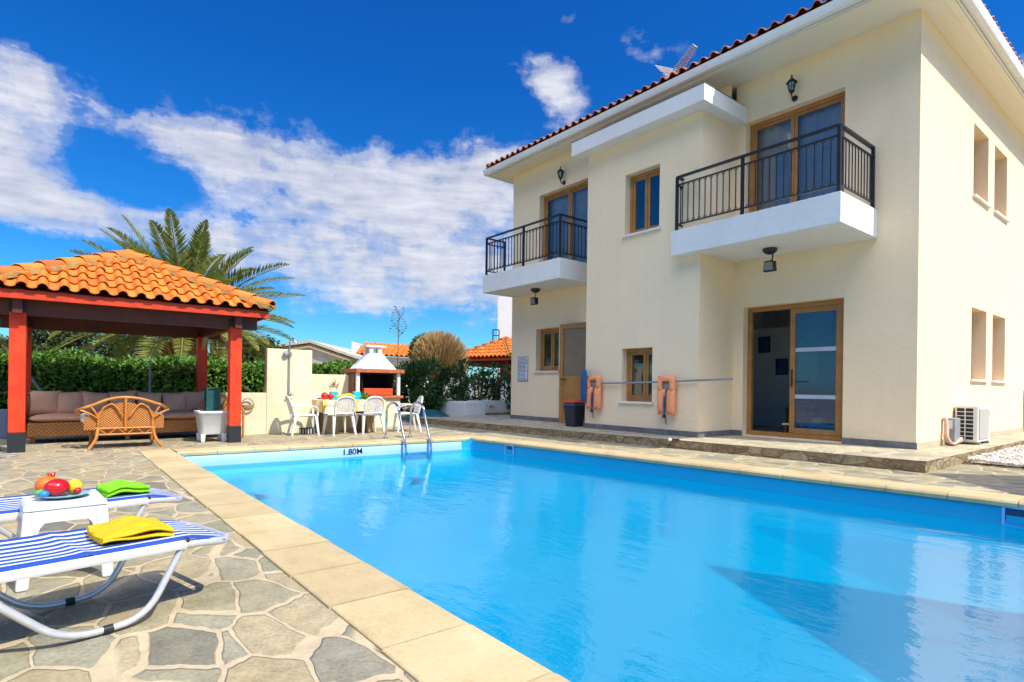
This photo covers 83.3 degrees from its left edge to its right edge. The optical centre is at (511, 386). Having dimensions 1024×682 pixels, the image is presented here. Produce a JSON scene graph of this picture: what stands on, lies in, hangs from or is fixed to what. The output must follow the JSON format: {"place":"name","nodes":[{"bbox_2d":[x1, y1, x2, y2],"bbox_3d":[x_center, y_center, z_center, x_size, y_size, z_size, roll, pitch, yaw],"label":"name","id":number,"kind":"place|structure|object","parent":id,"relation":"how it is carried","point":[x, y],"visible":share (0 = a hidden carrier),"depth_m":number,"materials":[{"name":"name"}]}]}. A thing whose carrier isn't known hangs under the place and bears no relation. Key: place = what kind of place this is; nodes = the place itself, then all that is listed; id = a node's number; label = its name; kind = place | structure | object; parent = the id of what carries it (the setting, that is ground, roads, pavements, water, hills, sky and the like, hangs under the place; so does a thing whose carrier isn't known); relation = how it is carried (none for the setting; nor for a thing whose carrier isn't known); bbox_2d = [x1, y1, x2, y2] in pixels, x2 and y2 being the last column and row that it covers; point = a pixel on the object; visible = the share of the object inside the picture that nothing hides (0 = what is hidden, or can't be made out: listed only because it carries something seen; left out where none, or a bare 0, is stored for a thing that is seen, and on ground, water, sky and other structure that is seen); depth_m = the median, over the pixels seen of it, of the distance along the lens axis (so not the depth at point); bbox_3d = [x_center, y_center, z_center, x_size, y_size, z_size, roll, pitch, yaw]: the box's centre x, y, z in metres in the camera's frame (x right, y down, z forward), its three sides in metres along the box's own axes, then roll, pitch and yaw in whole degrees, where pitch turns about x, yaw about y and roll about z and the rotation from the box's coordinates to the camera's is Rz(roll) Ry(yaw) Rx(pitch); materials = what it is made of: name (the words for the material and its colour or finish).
{"place":"outdoors","nodes":[
{"label":"outdoors","id":0,"kind":"place"},
{"bbox_2d":[492,297,511,376],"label":"neighbour house","id":1,"kind":"structure","parent":0,"point":[504,329],"depth_m":26.00,"materials":[{"name":"white paint"}]},
{"bbox_2d":[0,422,1023,681],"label":"pool deck","id":2,"kind":"structure","parent":0,"point":[236,606],"depth_m":2.51,"materials":[{"name":"stone"}]},
{"bbox_2d":[0,409,7,438],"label":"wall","id":3,"kind":"structure","parent":2,"relation":"on","point":[3,423],"depth_m":9.16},
{"bbox_2d":[15,491,112,591],"bbox_3d":[-2.156,0.719,2.765,0.359,0.373,0.339,1,0,-43],"label":"side table","id":4,"kind":"object","parent":2,"relation":"on","point":[92,506],"visible":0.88,"depth_m":2.67,"materials":[{"name":"white plastic"}]},
{"bbox_2d":[40,489,90,498],"bbox_3d":[-2.153,0.519,2.765,0.210,0.016,0.210,1,0,-39],"label":"fruit plate","id":5,"kind":"object","parent":4,"relation":"on","point":[69,495],"visible":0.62,"depth_m":2.74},
{"bbox_2d":[38,491,49,497],"bbox_3d":[-2.169,0.498,2.666,0.043,0.032,0.036,1,0,-39],"label":"plum","id":6,"kind":"object","parent":5,"relation":"on","point":[42,494],"visible":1,"depth_m":2.65,"materials":[{"name":"blue food"}]},
{"bbox_2d":[34,472,55,489],"bbox_3d":[-2.217,0.464,2.744,0.094,0.107,0.090,1,0,-39],"label":"pomegranate","id":7,"kind":"object","parent":5,"relation":"on","point":[40,483],"visible":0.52,"depth_m":2.71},
{"bbox_2d":[43,479,70,496],"bbox_3d":[-2.149,0.476,2.716,0.104,0.085,0.090,1,0,-39],"label":"apple","id":8,"kind":"object","parent":5,"relation":"on","point":[56,487],"visible":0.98,"depth_m":2.69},
{"bbox_2d":[68,479,82,493],"bbox_3d":[-2.122,0.483,2.789,0.068,0.072,0.068,1,0,-39],"label":"lemon","id":9,"kind":"object","parent":5,"relation":"on","point":[75,483],"visible":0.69,"depth_m":2.77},
{"bbox_2d":[0,488,182,558],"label":"sun lounger","id":10,"kind":"object","parent":2,"relation":"on","point":[9,508],"visible":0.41,"depth_m":3.09,"materials":[{"name":"metal"}]},
{"bbox_2d":[96,480,149,497],"bbox_3d":[-2.194,0.569,3.243,0.243,0.069,0.237,1,0,41],"label":"towel","id":11,"kind":"object","parent":10,"relation":"on","point":[110,489],"visible":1,"depth_m":3.18,"materials":[{"name":"fabric"}]},
{"bbox_2d":[0,520,228,639],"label":"sun lounger","id":12,"kind":"object","parent":2,"relation":"on","point":[42,554],"visible":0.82,"depth_m":2.18,"materials":[{"name":"fabric"}]},
{"bbox_2d":[86,516,174,543],"bbox_3d":[-1.564,0.582,2.354,0.304,0.058,0.277,1,0,43],"label":"towel","id":13,"kind":"object","parent":12,"relation":"on","point":[124,528],"visible":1,"depth_m":2.30,"materials":[{"name":"fabric"}]},
{"bbox_2d":[7,392,226,443],"bbox_3d":[-6.412,0.465,9.551,2.944,0.770,0.940,1,0,-39],"label":"rattan sofa","id":14,"kind":"object","parent":2,"relation":"on","point":[54,424],"visible":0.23,"depth_m":8.82,"materials":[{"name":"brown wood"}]},
{"bbox_2d":[29,390,60,414],"bbox_3d":[-7.276,0.243,8.969,0.380,0.371,0.182,1,0,-39],"label":"cushion","id":15,"kind":"object","parent":14,"relation":"on","point":[44,402],"visible":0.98,"depth_m":8.91,"materials":[{"name":"fabric"}]},
{"bbox_2d":[55,391,82,412],"bbox_3d":[-7.057,0.263,9.143,0.378,0.387,0.200,1,0,-39],"label":"cushion","id":16,"kind":"object","parent":14,"relation":"on","point":[69,402],"visible":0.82,"depth_m":9.10,"materials":[{"name":"fabric"}]},
{"bbox_2d":[82,391,108,413],"bbox_3d":[-6.791,0.270,9.372,0.378,0.408,0.184,1,0,-39],"label":"cushion","id":17,"kind":"object","parent":14,"relation":"on","point":[88,398],"visible":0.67,"depth_m":9.31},
{"bbox_2d":[109,390,135,405],"bbox_3d":[-6.488,0.254,9.586,0.378,0.409,0.192,1,0,-39],"label":"cushion","id":18,"kind":"object","parent":14,"relation":"on","point":[124,393],"visible":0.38,"depth_m":9.55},
{"bbox_2d":[136,391,161,411],"bbox_3d":[-6.210,0.271,9.846,0.378,0.399,0.201,1,0,-39],"label":"cushion","id":19,"kind":"object","parent":14,"relation":"on","point":[155,397],"visible":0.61,"depth_m":9.81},
{"bbox_2d":[162,392,186,411],"bbox_3d":[-5.890,0.284,10.053,0.379,0.390,0.175,1,0,-39],"label":"cushion","id":20,"kind":"object","parent":14,"relation":"on","point":[173,402],"visible":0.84,"depth_m":10.01,"materials":[{"name":"fabric"}]},
{"bbox_2d":[183,391,203,410],"bbox_3d":[-5.667,0.266,10.288,0.379,0.375,0.190,1,0,-39],"label":"cushion","id":21,"kind":"object","parent":14,"relation":"on","point":[193,399],"visible":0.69,"depth_m":10.21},
{"bbox_2d":[73,396,168,449],"bbox_3d":[-5.621,0.498,8.296,1.134,0.742,0.731,1,0,-39],"label":"wicker settee","id":22,"kind":"object","parent":2,"relation":"on","point":[125,415],"visible":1,"depth_m":8.07,"materials":[{"name":"wicker"}]},
{"bbox_2d":[0,249,275,452],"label":"gazebo","id":23,"kind":"object","parent":2,"relation":"on","point":[128,292],"visible":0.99,"depth_m":8.44,"materials":[{"name":"tile"}]},
{"bbox_2d":[148,361,150,392],"bbox_3d":[-7.080,0.168,11.242,0.041,1.351,0.041,1,0,-16],"label":"fence post","id":24,"kind":"object","parent":2,"relation":"on","point":[149,390],"visible":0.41,"depth_m":11.23,"materials":[{"name":"grey metal"}]},
{"bbox_2d":[194,410,226,441],"bbox_3d":[-4.815,0.626,9.216,0.450,0.488,0.450,1,0,-39],"label":"white tub","id":25,"kind":"object","parent":2,"relation":"on","point":[210,422],"visible":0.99,"depth_m":9.07,"materials":[{"name":"plastic"}]},
{"bbox_2d":[204,387,219,410],"bbox_3d":[-4.856,0.216,9.307,0.200,0.408,0.200,1,0,-39],"label":"glass lantern","id":26,"kind":"object","parent":25,"relation":"on","point":[211,398],"visible":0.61,"depth_m":9.26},
{"bbox_2d":[199,394,244,438],"bbox_3d":[-5.007,0.497,9.900,0.697,0.738,0.550,1,0,-39],"label":"wicker armchair","id":27,"kind":"object","parent":2,"relation":"on","point":[225,407],"visible":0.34,"depth_m":9.87,"materials":[{"name":"wicker"}]},
{"bbox_2d":[220,348,311,434],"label":"shower wall","id":28,"kind":"structure","parent":2,"relation":"on","point":[268,413],"depth_m":10.74,"materials":[{"name":"paint"}]},
{"bbox_2d":[241,398,253,410],"bbox_3d":[-4.742,0.317,10.331,0.250,0.230,0.075,1,0,-39],"label":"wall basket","id":29,"kind":"object","parent":28,"relation":"attached to","point":[247,407],"depth_m":10.32,"materials":[{"name":"beige wicker"}]},
{"bbox_2d":[283,338,297,395],"bbox_3d":[-4.135,-0.367,10.775,0.277,1.109,0.149,1,0,7],"label":"outdoor shower","id":30,"kind":"object","parent":28,"relation":"attached to","point":[286,353],"visible":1,"depth_m":10.80,"materials":[{"name":"metal"}]},
{"bbox_2d":[285,395,319,435],"bbox_3d":[-3.853,0.519,10.530,0.559,0.725,0.501,1,0,-31],"label":"plastic chair","id":31,"kind":"object","parent":2,"relation":"on","point":[290,405],"visible":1,"depth_m":10.47,"materials":[{"name":"plastic"}]},
{"bbox_2d":[299,427,312,433],"bbox_3d":[-3.853,0.824,10.763,0.235,0.117,0.120,1,0,-39],"label":"striped crate","id":32,"kind":"object","parent":2,"relation":"on","point":[305,430],"visible":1,"depth_m":10.71,"materials":[{"name":"plastic"}]},
{"bbox_2d":[311,394,320,430],"bbox_3d":[-3.891,0.519,11.745,0.501,0.725,0.559,1,0,-39],"label":"plastic chair","id":33,"kind":"object","parent":2,"relation":"on","point":[314,396],"visible":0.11,"depth_m":11.89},
{"bbox_2d":[311,374,352,428],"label":"sink wall","id":34,"kind":"structure","parent":2,"relation":"on","point":[321,383],"depth_m":12.40,"materials":[{"name":"paint"}]},
{"bbox_2d":[322,396,356,435],"bbox_3d":[-3.200,0.528,10.724,0.501,0.725,0.559,1,0,-41],"label":"plastic chair","id":35,"kind":"object","parent":2,"relation":"on","point":[347,410],"visible":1,"depth_m":10.60,"materials":[{"name":"plastic"}]},
{"bbox_2d":[318,410,373,432],"bbox_3d":[-3.271,0.576,11.410,1.250,0.626,0.760,1,0,-39],"label":"dining table","id":36,"kind":"object","parent":2,"relation":"on","point":[369,425],"visible":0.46,"depth_m":11.30,"materials":[{"name":"fabric"}]},
{"bbox_2d":[310,399,385,414],"bbox_3d":[-3.267,0.392,11.407,1.392,0.270,0.899,1,0,-39],"label":"tablecloth","id":37,"kind":"object","parent":36,"relation":"on","point":[319,403],"visible":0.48,"depth_m":10.94,"materials":[{"name":"fabric"}]},
{"bbox_2d":[321,392,333,399],"bbox_3d":[-3.580,0.178,11.159,0.251,0.148,0.138,1,0,-39],"label":"watermelon piece","id":38,"kind":"object","parent":37,"relation":"on","point":[324,395],"visible":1,"depth_m":11.10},
{"bbox_2d":[336,393,355,397],"bbox_3d":[-3.280,0.175,11.377,0.401,0.103,0.066,1,0,-39],"label":"banana bunch","id":39,"kind":"object","parent":37,"relation":"on","point":[348,394],"visible":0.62,"depth_m":11.36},
{"bbox_2d":[352,391,360,398],"bbox_3d":[-3.159,0.176,11.688,0.169,0.160,0.099,1,0,-39],"label":"napkin box","id":40,"kind":"object","parent":37,"relation":"on","point":[357,394],"visible":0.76,"depth_m":11.65,"materials":[{"name":"teal plastic"}]},
{"bbox_2d":[361,391,370,399],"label":"potted herb","id":41,"kind":"object","parent":37,"relation":"on","point":[364,396],"visible":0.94,"depth_m":11.62,"materials":[{"name":"green plant"}]},
{"bbox_2d":[353,396,384,434],"bbox_3d":[-2.726,0.534,11.052,0.501,0.725,0.559,1,0,-36],"label":"plastic chair","id":42,"kind":"object","parent":2,"relation":"on","point":[374,412],"visible":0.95,"depth_m":10.90,"materials":[{"name":"plastic"}]},
{"bbox_2d":[342,345,404,426],"bbox_3d":[-3.133,-0.016,12.993,1.150,1.820,0.790,1,0,-39],"label":"barbecue","id":43,"kind":"object","parent":2,"relation":"on","point":[372,371],"visible":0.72,"depth_m":12.86,"materials":[{"name":"paint"}]},
{"bbox_2d":[382,402,431,465],"bbox_3d":[-1.808,0.936,9.965,0.577,1.351,0.850,1,0,-39],"label":"pool ladder","id":44,"kind":"object","parent":2,"relation":"attached to","point":[410,426],"visible":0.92,"depth_m":9.85,"materials":[{"name":"metal"}]},
{"bbox_2d":[392,396,422,431],"bbox_3d":[-2.097,0.542,11.692,0.559,0.725,0.501,1,0,-24],"label":"plastic chair","id":45,"kind":"object","parent":2,"relation":"on","point":[417,408],"visible":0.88,"depth_m":11.74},
{"bbox_2d":[405,410,449,421],"bbox_3d":[-2.170,0.751,15.200,1.250,0.299,1.475,1,0,-39],"label":"teal cover","id":46,"kind":"object","parent":2,"relation":"on","point":[433,413],"visible":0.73,"depth_m":14.86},
{"bbox_2d":[139,435,1023,681],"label":"pool coping","id":47,"kind":"object","parent":2,"relation":"on","point":[413,634],"visible":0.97,"depth_m":3.00,"materials":[{"name":"stone"}]},
{"bbox_2d":[180,439,1023,681],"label":"pool basin","id":48,"kind":"object","parent":2,"relation":"in","point":[571,567],"visible":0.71,"depth_m":5.00,"materials":[{"name":"liquid"}]},
{"bbox_2d":[185,442,461,470],"bbox_3d":[-2.650,1.093,8.967,4.363,0.275,0.030,1,0,-37],"label":"pool rim","id":49,"kind":"object","parent":48,"relation":"attached to","point":[232,461],"visible":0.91,"depth_m":8.69,"materials":[{"name":"tile"}]},
{"bbox_2d":[344,448,361,454],"bbox_3d":[-2.503,1.022,9.063,0.304,0.098,0.002,1,0,-39],"label":"depth marking","id":50,"kind":"object","parent":49,"relation":"attached to","point":[358,451],"visible":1,"depth_m":9.07,"materials":[{"name":"black paint"}]},
{"bbox_2d":[504,445,513,455],"bbox_3d":[-0.047,1.062,9.639,0.018,0.185,0.240,1,0,-39],"label":"pool skimmer","id":51,"kind":"object","parent":48,"relation":"attached to","point":[509,451],"visible":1,"depth_m":9.63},
{"bbox_2d":[1001,507,1023,528],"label":"pool skimmer","id":52,"kind":"object","parent":48,"relation":"attached to","point":[1014,517],"visible":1,"depth_m":4.94,"materials":[{"name":"plastic"}]},
{"bbox_2d":[0,0,1023,434],"label":"sky","id":53,"kind":"structure","parent":0,"point":[349,144],"materials":[{"name":"blue"}]},
{"bbox_2d":[401,401,1023,467],"bbox_3d":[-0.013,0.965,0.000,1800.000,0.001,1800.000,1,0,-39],"label":"ground","id":54,"kind":"structure","parent":0,"point":[404,417],"depth_m":15.57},
{"bbox_2d":[0,334,8,352],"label":"conifer tree","id":55,"kind":"object","parent":54,"relation":"on","point":[4,343],"visible":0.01,"depth_m":20.77,"materials":[{"name":"green plant"}]},
{"bbox_2d":[0,329,111,366],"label":"conifer tree","id":56,"kind":"object","parent":54,"relation":"on","point":[43,343],"visible":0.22,"depth_m":18.59,"materials":[{"name":"green plant"}]},
{"bbox_2d":[94,333,161,366],"bbox_3d":[-14.065,-0.771,21.076,3.117,3.055,2.971,1,0,33],"label":"conifer tree","id":57,"kind":"object","parent":54,"relation":"on","point":[131,353],"visible":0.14,"depth_m":20.58,"materials":[{"name":"green plant"}]},
{"bbox_2d":[0,347,264,408],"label":"hedge","id":58,"kind":"object","parent":54,"relation":"on","point":[78,371],"visible":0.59,"depth_m":11.30,"materials":[{"name":"green plant"}]},
{"bbox_2d":[48,208,306,368],"bbox_3d":[-9.402,-1.956,16.628,6.419,5.538,6.255,1,0,-39],"label":"palm tree","id":59,"kind":"object","parent":54,"relation":"on","point":[190,261],"visible":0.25,"depth_m":15.63,"materials":[{"name":"plant"}]},
{"bbox_2d":[225,334,286,362],"bbox_3d":[-9.335,-0.596,21.007,2.736,2.827,2.705,1,0,-39],"label":"conifer tree","id":60,"kind":"object","parent":54,"relation":"on","point":[262,352],"visible":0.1,"depth_m":20.59,"materials":[{"name":"green plant"}]},
{"bbox_2d":[275,340,362,371],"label":"grey roofed building","id":61,"kind":"structure","parent":54,"relation":"on","point":[322,353],"depth_m":31.00,"materials":[{"name":"beige concrete"}]},
{"bbox_2d":[312,359,400,401],"bbox_3d":[-4.531,0.083,14.867,3.331,1.683,1.347,1,0,-39],"label":"hedge","id":62,"kind":"object","parent":54,"relation":"on","point":[337,366],"visible":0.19,"depth_m":14.46,"materials":[{"name":"green plant"}]},
{"bbox_2d":[352,341,427,400],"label":"white house","id":63,"kind":"structure","parent":54,"relation":"on","point":[390,349],"depth_m":35.30,"materials":[{"name":"tile"}]},
{"bbox_2d":[390,306,406,366],"bbox_3d":[-4.959,-1.326,24.959,0.760,4.392,0.820,1,0,-39],"label":"flower stalk","id":64,"kind":"object","parent":54,"relation":"on","point":[397,312],"visible":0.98,"depth_m":24.98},
{"bbox_2d":[395,360,444,416],"bbox_3d":[-2.765,0.070,16.504,1.748,1.735,1.805,1,0,19],"label":"shrub","id":65,"kind":"object","parent":54,"relation":"on","point":[413,373],"visible":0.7,"depth_m":16.03,"materials":[{"name":"green plant"}]},
{"bbox_2d":[406,330,468,395],"bbox_3d":[-2.735,-0.632,21.481,2.392,3.063,2.459,1,0,-39],"label":"dry palm","id":66,"kind":"object","parent":54,"relation":"on","point":[447,347],"visible":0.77,"depth_m":20.89,"materials":[{"name":"beige plant"}]},
{"bbox_2d":[412,356,465,410],"bbox_3d":[-2.218,0.029,16.764,1.708,1.852,1.583,1,0,-39],"label":"shrub","id":67,"kind":"object","parent":54,"relation":"on","point":[441,377],"visible":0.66,"depth_m":16.55,"materials":[{"name":"green plant"}]},
{"bbox_2d":[443,358,476,400],"bbox_3d":[-1.496,0.015,16.982,1.045,1.809,1.042,1,0,9],"label":"shrub","id":68,"kind":"object","parent":54,"relation":"on","point":[459,377],"visible":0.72,"depth_m":16.83,"materials":[{"name":"green plant"}]},
{"bbox_2d":[427,400,510,415],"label":"planter wall","id":69,"kind":"structure","parent":54,"relation":"on","point":[465,408],"depth_m":16.12,"materials":[{"name":"white paint"}]},
{"bbox_2d":[444,377,510,400],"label":"garden wall","id":70,"kind":"structure","parent":54,"relation":"on","point":[502,396],"depth_m":20.42,"materials":[{"name":"paint"}]},
{"bbox_2d":[462,362,497,407],"bbox_3d":[-0.994,0.083,17.185,1.120,1.686,1.058,1,0,-26],"label":"shrub","id":71,"kind":"object","parent":54,"relation":"on","point":[473,378],"visible":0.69,"depth_m":17.09,"materials":[{"name":"green plant"}]},
{"bbox_2d":[462,336,511,376],"bbox_3d":[-0.240,-0.568,23.500,3.365,3.000,3.365,1,0,39],"label":"gazebo","id":72,"kind":"object","parent":54,"relation":"on","point":[499,350],"visible":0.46,"depth_m":22.51,"materials":[{"name":"tile"}]},
{"bbox_2d":[483,360,510,399],"bbox_3d":[-0.374,0.059,17.432,1.236,1.748,1.177,1,0,-39],"label":"shrub","id":73,"kind":"object","parent":54,"relation":"on","point":[495,394],"visible":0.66,"depth_m":17.28,"materials":[{"name":"green plant"}]},
{"bbox_2d":[500,364,510,410],"bbox_3d":[0.087,0.081,17.544,0.983,1.718,1.104,1,0,-39],"label":"shrub","id":74,"kind":"object","parent":54,"relation":"on","point":[509,370],"visible":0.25,"depth_m":17.52,"materials":[{"name":"green plant"}]},
{"bbox_2d":[412,415,1023,472],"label":"terrace platform","id":75,"kind":"structure","parent":0,"point":[935,458],"depth_m":8.58,"materials":[{"name":"stone"}]},
{"bbox_2d":[563,399,584,426],"bbox_3d":[1.288,0.530,11.866,0.360,0.567,0.360,1,0,-39],"label":"waste bin","id":76,"kind":"object","parent":75,"relation":"on","point":[574,411],"visible":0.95,"depth_m":11.75,"materials":[{"name":"black plastic"}]},
{"bbox_2d":[483,0,1023,449],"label":"villa","id":77,"kind":"object","parent":75,"relation":"on","point":[868,183],"visible":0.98,"depth_m":9.64,"materials":[{"name":"beige paint"}]},
{"bbox_2d":[518,357,527,380],"bbox_3d":[0.273,-0.436,14.142,0.017,0.600,0.380,1,0,-39],"label":"notice board","id":78,"kind":"object","parent":77,"relation":"attached to","point":[522,368],"visible":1,"depth_m":14.14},
{"bbox_2d":[530,288,539,304],"bbox_3d":[0.535,-2.047,13.124,0.230,0.371,0.236,1,0,-39],"label":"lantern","id":79,"kind":"object","parent":77,"relation":"attached to","point":[533,300],"visible":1,"depth_m":13.04,"materials":[{"name":"metal"}]},
{"bbox_2d":[533,328,558,372],"bbox_3d":[0.881,-0.850,13.523,0.247,1.042,0.890,1,0,-39],"label":"window","id":80,"kind":"structure","parent":77,"relation":"in","point":[543,369],"depth_m":13.60,"materials":[{"name":"brown wood"}]},
{"bbox_2d":[557,166,565,184],"bbox_3d":[1.110,-4.795,13.017,0.204,0.407,0.170,1,0,-39],"label":"wall lantern","id":81,"kind":"object","parent":77,"relation":"attached to","point":[560,171],"depth_m":13.01,"materials":[{"name":"black metal"}]},
{"bbox_2d":[543,181,587,262],"bbox_3d":[1.412,-3.597,13.163,0.190,1.900,1.854,1,0,-39],"label":"french door","id":82,"kind":"structure","parent":77,"relation":"in","point":[573,201],"depth_m":13.25,"materials":[{"name":"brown wood"}]},
{"bbox_2d":[559,323,585,423],"bbox_3d":[1.477,-0.293,12.583,0.270,2.185,1.015,1,0,-44],"label":"back door","id":83,"kind":"structure","parent":77,"relation":"in","point":[572,358],"depth_m":12.71,"materials":[{"name":"brown wood"}]},
{"bbox_2d":[580,369,586,402],"bbox_3d":[1.413,-0.011,11.335,0.100,0.698,0.368,1,0,-3],"label":"swim float","id":84,"kind":"object","parent":77,"relation":"hanging from","point":[583,391],"visible":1,"depth_m":11.21,"materials":[{"name":"blue plastic"}]},
{"bbox_2d":[586,375,601,417],"bbox_3d":[1.581,0.194,11.150,0.142,0.838,0.342,1,0,-43],"label":"life jacket","id":85,"kind":"object","parent":77,"relation":"hanging from","point":[594,395],"visible":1,"depth_m":11.10,"materials":[{"name":"orange fabric"}]},
{"bbox_2d":[618,348,653,403],"bbox_3d":[2.324,-0.196,10.523,0.247,1.012,0.790,1,0,-39],"label":"window","id":86,"kind":"structure","parent":77,"relation":"in","point":[645,398],"depth_m":10.56,"materials":[{"name":"brown wood"}]},
{"bbox_2d":[621,167,660,237],"bbox_3d":[2.409,-3.350,10.468,0.247,1.162,0.870,1,0,-39],"label":"window","id":87,"kind":"structure","parent":77,"relation":"in","point":[645,187],"depth_m":10.55,"materials":[{"name":"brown wood"}]},
{"bbox_2d":[657,376,675,424],"bbox_3d":[2.637,0.232,9.831,0.144,0.838,0.342,1,0,-39],"label":"life jacket","id":88,"kind":"object","parent":77,"relation":"hanging from","point":[668,385],"visible":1,"depth_m":9.79,"materials":[{"name":"orange fabric"}]},
{"bbox_2d":[601,378,732,383],"bbox_3d":[2.445,-0.093,10.156,0.034,0.116,3.141,1,0,-39],"label":"pool pole","id":89,"kind":"object","parent":77,"relation":"attached to","point":[717,379],"visible":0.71,"depth_m":9.69,"materials":[{"name":"grey metal"}]},
{"bbox_2d":[655,44,697,76],"bbox_3d":[3.770,-6.593,13.009,0.614,1.952,0.897,1,0,-39],"label":"tv antenna","id":90,"kind":"object","parent":77,"relation":"attached to","point":[666,70],"visible":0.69,"depth_m":12.95,"materials":[{"name":"grey metal"}]},
{"bbox_2d":[758,336,770,352],"bbox_3d":[5.393,-0.896,12.295,0.012,0.340,0.260,1,0,-39],"label":"picture","id":91,"kind":"object","parent":77,"relation":"attached to","point":[763,344],"visible":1,"depth_m":12.30,"materials":[{"name":"blue metal"}]},
{"bbox_2d":[763,247,776,272],"bbox_3d":[4.060,-1.986,9.045,0.230,0.371,0.236,1,0,-39],"label":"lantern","id":92,"kind":"object","parent":77,"relation":"attached to","point":[770,266],"visible":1,"depth_m":8.97,"materials":[{"name":"plastic"}]},
{"bbox_2d":[775,358,787,374],"bbox_3d":[5.626,-0.416,11.996,0.012,0.340,0.260,1,0,-39],"label":"picture","id":93,"kind":"object","parent":77,"relation":"attached to","point":[781,367],"visible":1,"depth_m":12.00,"materials":[{"name":"blue metal"}]},
{"bbox_2d":[786,75,797,101],"bbox_3d":[4.510,-4.829,9.261,0.204,0.407,0.170,1,0,-39],"label":"wall lantern","id":94,"kind":"object","parent":77,"relation":"attached to","point":[791,82],"depth_m":9.24,"materials":[{"name":"black metal"}]},
{"bbox_2d":[747,299,843,441],"bbox_3d":[4.648,-0.261,9.461,0.100,2.202,1.614,1,0,-39],"label":"sliding door","id":95,"kind":"structure","parent":77,"relation":"in","point":[837,305],"depth_m":9.42,"materials":[{"name":"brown wood"}]},
{"bbox_2d":[749,92,844,212],"bbox_3d":[4.732,-3.584,9.506,0.190,1.960,1.594,1,0,-39],"label":"french door","id":96,"kind":"structure","parent":77,"relation":"in","point":[829,111],"depth_m":9.49,"materials":[{"name":"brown wood"}]},
{"bbox_2d":[785,383,816,428],"bbox_3d":[5.435,0.389,10.813,0.400,0.936,0.400,1,0,-39],"label":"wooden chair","id":97,"kind":"object","parent":77,"relation":"in","point":[807,389],"visible":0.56,"depth_m":10.82,"materials":[{"name":"brown wood"}]},
{"bbox_2d":[782,422,834,432],"bbox_3d":[5.074,0.738,9.496,0.520,0.228,1.000,1,0,-39],"label":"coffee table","id":98,"kind":"object","parent":77,"relation":"in","point":[799,425],"visible":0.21,"depth_m":9.47,"materials":[{"name":"brown wood"}]},
{"bbox_2d":[943,417,962,444],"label":"insulated pipes","id":99,"kind":"object","parent":77,"relation":"attached to","point":[946,437],"visible":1,"depth_m":8.61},
{"bbox_2d":[947,418,959,441],"bbox_3d":[6.736,0.657,8.792,0.286,0.360,0.124,1,0,-39],"label":"utility box","id":100,"kind":"object","parent":77,"relation":"attached to","point":[954,429],"visible":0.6,"depth_m":8.70,"materials":[{"name":"grey metal"}]},
{"bbox_2d":[970,330,989,381],"bbox_3d":[7.980,-0.707,9.992,1.020,1.242,0.307,1,0,-39],"label":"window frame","id":101,"kind":"structure","parent":77,"relation":"in","point":[976,380],"depth_m":10.33,"materials":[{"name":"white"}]},
{"bbox_2d":[973,142,991,208],"bbox_3d":[8.020,-3.787,9.992,1.020,1.242,0.307,1,0,-39],"label":"window","id":102,"kind":"structure","parent":77,"relation":"in","point":[976,196],"depth_m":9.94,"materials":[{"name":"white wood"}]},
{"bbox_2d":[994,210,1009,222],"bbox_3d":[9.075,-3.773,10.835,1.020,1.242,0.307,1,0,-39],"label":"window sill","id":103,"kind":"structure","parent":77,"relation":"in","point":[996,212],"depth_m":10.68,"materials":[{"name":"white stone"}]},
{"bbox_2d":[955,405,989,444],"bbox_3d":[7.294,0.594,9.112,0.736,0.598,0.312,1,0,-39],"label":"air conditioner","id":104,"kind":"object","parent":75,"relation":"on","point":[974,424],"visible":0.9,"depth_m":8.89,"materials":[{"name":"beige metal"}]},
{"bbox_2d":[805,417,831,424],"bbox_3d":[5.045,0.564,9.471,0.400,0.115,0.400,1,0,-39],"label":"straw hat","id":105,"kind":"object","parent":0,"point":[818,421],"visible":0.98,"depth_m":9.39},
{"bbox_2d":[966,444,1023,466],"bbox_3d":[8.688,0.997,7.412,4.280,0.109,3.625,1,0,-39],"label":"gravel","id":106,"kind":"structure","parent":0,"point":[1009,456],"depth_m":7.72,"materials":[{"name":"gravel"}]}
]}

